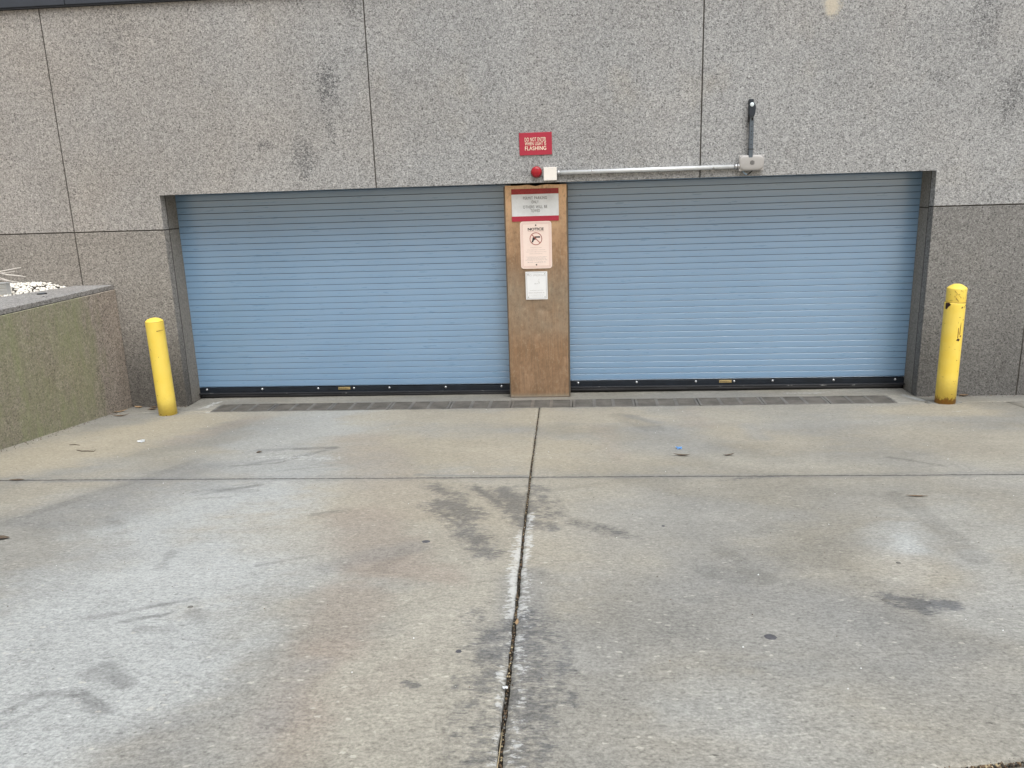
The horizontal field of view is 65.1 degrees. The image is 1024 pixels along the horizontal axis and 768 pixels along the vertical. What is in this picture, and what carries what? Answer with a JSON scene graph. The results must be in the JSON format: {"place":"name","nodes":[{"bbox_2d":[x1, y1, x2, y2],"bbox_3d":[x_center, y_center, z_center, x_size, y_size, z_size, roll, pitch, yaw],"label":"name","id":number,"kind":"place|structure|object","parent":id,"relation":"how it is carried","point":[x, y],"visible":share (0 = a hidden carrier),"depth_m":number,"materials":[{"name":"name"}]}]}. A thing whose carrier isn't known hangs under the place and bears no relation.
{"place":"outdoors","nodes":[
{"label":"outdoors","id":0,"kind":"place"},
{"bbox_2d":[0,388,1023,767],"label":"driveway","id":1,"kind":"structure","parent":0,"point":[640,638],"depth_m":3.71,"materials":[{"name":"concrete"}]},
{"bbox_2d":[145,318,178,415],"bbox_3d":[-3.679,-0.170,8.408,0.215,1.061,0.216,-1,14,5],"label":"bollard","id":2,"kind":"object","parent":1,"relation":"on","point":[160,365],"visible":0.96,"depth_m":8.34,"materials":[{"name":"yellow metal"}]},
{"bbox_2d":[1,395,1014,688],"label":"loose grit","id":3,"kind":"object","parent":1,"relation":"on","point":[473,471],"visible":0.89,"depth_m":6.40,"materials":[{"name":"grey gravel"}]},
{"bbox_2d":[503,184,570,397],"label":"wooden pillar","id":4,"kind":"structure","parent":1,"relation":"on","point":[539,344],"depth_m":8.61,"materials":[{"name":"brown wood"}]},
{"bbox_2d":[511,188,558,221],"bbox_3d":[0.239,-1.857,8.311,0.490,0.330,0.005,-1,14,5],"label":"permit sign","id":5,"kind":"object","parent":4,"relation":"attached to","point":[539,204],"visible":1,"depth_m":8.31,"materials":[{"name":"silver metal"}]},
{"bbox_2d":[520,221,551,268],"bbox_3d":[0.253,-1.458,8.408,0.328,0.490,0.006,-1,14,5],"label":"notice sign","id":6,"kind":"object","parent":4,"relation":"attached to","point":[536,243],"visible":1,"depth_m":8.41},
{"bbox_2d":[525,271,547,299],"bbox_3d":[0.261,-1.046,8.512,0.231,0.296,0.005,-1,14,5],"label":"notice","id":7,"kind":"object","parent":4,"relation":"attached to","point":[536,286],"visible":1,"depth_m":8.51,"materials":[{"name":"white paper"}]},
{"bbox_2d":[498,410,1023,767],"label":"joint grit","id":8,"kind":"object","parent":1,"relation":"on","point":[998,765],"visible":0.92,"depth_m":3.03,"materials":[{"name":"black soil"}]},
{"bbox_2d":[497,732,502,767],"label":"grass stem","id":9,"kind":"object","parent":8,"relation":"on","point":[499,750],"visible":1,"depth_m":2.45,"materials":[{"name":"beige plant"}]},
{"bbox_2d":[764,634,776,639],"bbox_3d":[1.013,0.989,3.140,0.050,0.009,0.049,-1,14,5],"label":"gum spot","id":10,"kind":"object","parent":1,"relation":"on","point":[770,636],"visible":1,"depth_m":3.13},
{"bbox_2d":[925,284,967,403],"bbox_3d":[4.274,-0.377,7.810,0.364,1.202,0.247,-1,14,5],"label":"bollard","id":11,"kind":"object","parent":1,"relation":"on","point":[950,344],"visible":1,"depth_m":7.75,"materials":[{"name":"yellow metal"}]},
{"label":"drain channel","id":12,"kind":"structure","parent":1,"relation":"on","visible":0},
{"bbox_2d":[211,403,277,411],"bbox_3d":[-2.921,0.266,8.760,0.644,0.023,0.303,-1,14,5],"label":"drain grate","id":13,"kind":"object","parent":12,"relation":"on","point":[243,407],"visible":0.9,"depth_m":8.76,"materials":[{"name":"metal"}]},
{"bbox_2d":[269,403,334,410],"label":"drain grate","id":14,"kind":"object","parent":12,"relation":"on","point":[302,406],"visible":0.85,"depth_m":8.70,"materials":[{"name":"metal"}]},
{"bbox_2d":[329,402,393,410],"bbox_3d":[-1.626,0.247,8.650,0.644,0.022,0.303,-1,14,5],"label":"drain grate","id":15,"kind":"object","parent":12,"relation":"on","point":[363,406],"visible":0.88,"depth_m":8.65,"materials":[{"name":"metal"}]},
{"bbox_2d":[388,401,452,409],"bbox_3d":[-0.978,0.236,8.595,0.644,0.023,0.303,-1,14,5],"label":"drain grate","id":16,"kind":"object","parent":12,"relation":"on","point":[422,405],"visible":0.9,"depth_m":8.59,"materials":[{"name":"metal"}]},
{"bbox_2d":[449,400,511,408],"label":"drain grate","id":17,"kind":"object","parent":12,"relation":"on","point":[479,404],"visible":0.91,"depth_m":8.54,"materials":[{"name":"metal"}]},
{"bbox_2d":[511,399,572,408],"bbox_3d":[0.317,0.217,8.486,0.644,0.022,0.303,-1,14,5],"label":"drain grate","id":18,"kind":"object","parent":12,"relation":"on","point":[539,404],"visible":0.91,"depth_m":8.48,"materials":[{"name":"metal"}]},
{"bbox_2d":[573,398,635,406],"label":"drain grate","id":19,"kind":"object","parent":12,"relation":"on","point":[628,402],"visible":0.91,"depth_m":8.42,"materials":[{"name":"metal"}]},
{"bbox_2d":[634,398,699,406],"bbox_3d":[1.612,0.197,8.376,0.644,0.023,0.303,-1,14,5],"label":"drain grate","id":20,"kind":"object","parent":12,"relation":"on","point":[640,402],"visible":0.9,"depth_m":8.37,"materials":[{"name":"metal"}]},
{"bbox_2d":[696,397,764,405],"bbox_3d":[2.260,0.186,8.321,0.644,0.022,0.303,-1,14,5],"label":"drain grate","id":21,"kind":"object","parent":12,"relation":"on","point":[711,401],"visible":0.89,"depth_m":8.32,"materials":[{"name":"metal"}]},
{"bbox_2d":[759,396,829,404],"bbox_3d":[2.907,0.177,8.266,0.644,0.023,0.303,-1,14,5],"label":"drain grate","id":22,"kind":"object","parent":12,"relation":"on","point":[784,400],"visible":0.84,"depth_m":8.27,"materials":[{"name":"metal"}]},
{"bbox_2d":[822,395,896,403],"bbox_3d":[3.555,0.166,8.211,0.644,0.022,0.303,-1,14,5],"label":"drain grate","id":23,"kind":"object","parent":12,"relation":"on","point":[858,399],"visible":0.9,"depth_m":8.21,"materials":[{"name":"metal"}]},
{"bbox_2d":[498,409,539,767],"bbox_3d":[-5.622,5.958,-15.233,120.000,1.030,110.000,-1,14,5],"label":"expansion joint","id":24,"kind":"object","parent":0,"point":[503,714],"depth_m":2.92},
{"bbox_2d":[0,285,132,449],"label":"planter wall","id":25,"kind":"structure","parent":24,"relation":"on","point":[62,361],"depth_m":7.83,"materials":[{"name":"concrete"}]},
{"bbox_2d":[0,282,65,296],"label":"pebble bed","id":26,"kind":"object","parent":25,"relation":"on","point":[22,288],"visible":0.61,"depth_m":8.56,"materials":[{"name":"white gravel"}]},
{"bbox_2d":[0,282,11,295],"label":"ribbed trough","id":27,"kind":"object","parent":26,"relation":"on","point":[5,288],"visible":0.93,"depth_m":8.17,"materials":[{"name":"metal"}]},
{"bbox_2d":[0,267,24,282],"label":"dead shrub","id":28,"kind":"object","parent":26,"relation":"on","point":[9,274],"visible":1,"depth_m":8.43,"materials":[{"name":"beige plant"}]},
{"bbox_2d":[0,0,1023,406],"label":"granite wall","id":29,"kind":"structure","parent":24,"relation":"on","point":[124,124],"depth_m":8.01,"materials":[{"name":"stone"}]},
{"bbox_2d":[175,184,510,397],"bbox_3d":[-1.825,-0.995,8.941,3.706,2.411,0.085,-1,14,5],"label":"roll up door","id":30,"kind":"structure","parent":29,"relation":"attached to","point":[395,291],"depth_m":8.93,"materials":[{"name":"blue metal"}]},
{"bbox_2d":[519,132,551,155],"bbox_3d":[0.236,-2.409,8.038,0.329,0.218,0.009,-1,14,5],"label":"warning sign","id":31,"kind":"object","parent":29,"relation":"attached to","point":[537,143],"visible":1,"depth_m":8.04,"materials":[{"name":"red metal"}]},
{"bbox_2d":[531,166,541,177],"bbox_3d":[0.245,-2.138,8.082,0.112,0.112,0.058,-1,14,5],"label":"warning light","id":32,"kind":"object","parent":29,"relation":"attached to","point":[536,171],"visible":1,"depth_m":8.06,"materials":[{"name":"red plastic"}]},
{"bbox_2d":[544,167,556,180],"bbox_3d":[0.386,-2.117,8.075,0.131,0.129,0.058,-1,14,5],"label":"junction box","id":33,"kind":"object","parent":29,"relation":"attached to","point":[550,173],"visible":1,"depth_m":8.05,"materials":[{"name":"grey metal"}]},
{"bbox_2d":[557,163,739,174],"bbox_3d":[1.348,-2.138,7.996,1.801,0.063,0.060,-1,14,5],"label":"conduit","id":34,"kind":"object","parent":29,"relation":"attached to","point":[712,167],"visible":1,"depth_m":7.98,"materials":[{"name":"metal"}]},
{"bbox_2d":[560,171,922,391],"bbox_3d":[2.376,-1.073,8.582,3.686,2.474,0.085,-1,14,5],"label":"roll up door","id":35,"kind":"structure","parent":29,"relation":"attached to","point":[768,282],"depth_m":8.56,"materials":[{"name":"blue metal"}]},
{"bbox_2d":[747,99,755,157],"bbox_3d":[2.329,-2.487,7.811,0.066,0.552,0.083,-1,14,5],"label":"sensor arm","id":36,"kind":"object","parent":29,"relation":"attached to","point":[751,109],"visible":1,"depth_m":7.79},
{"bbox_2d":[739,154,764,170],"bbox_3d":[2.357,-2.179,7.898,0.244,0.152,0.063,-1,14,5],"label":"junction box","id":37,"kind":"object","parent":29,"relation":"attached to","point":[753,163],"visible":1,"depth_m":7.87,"materials":[{"name":"grey plastic"}]}
]}

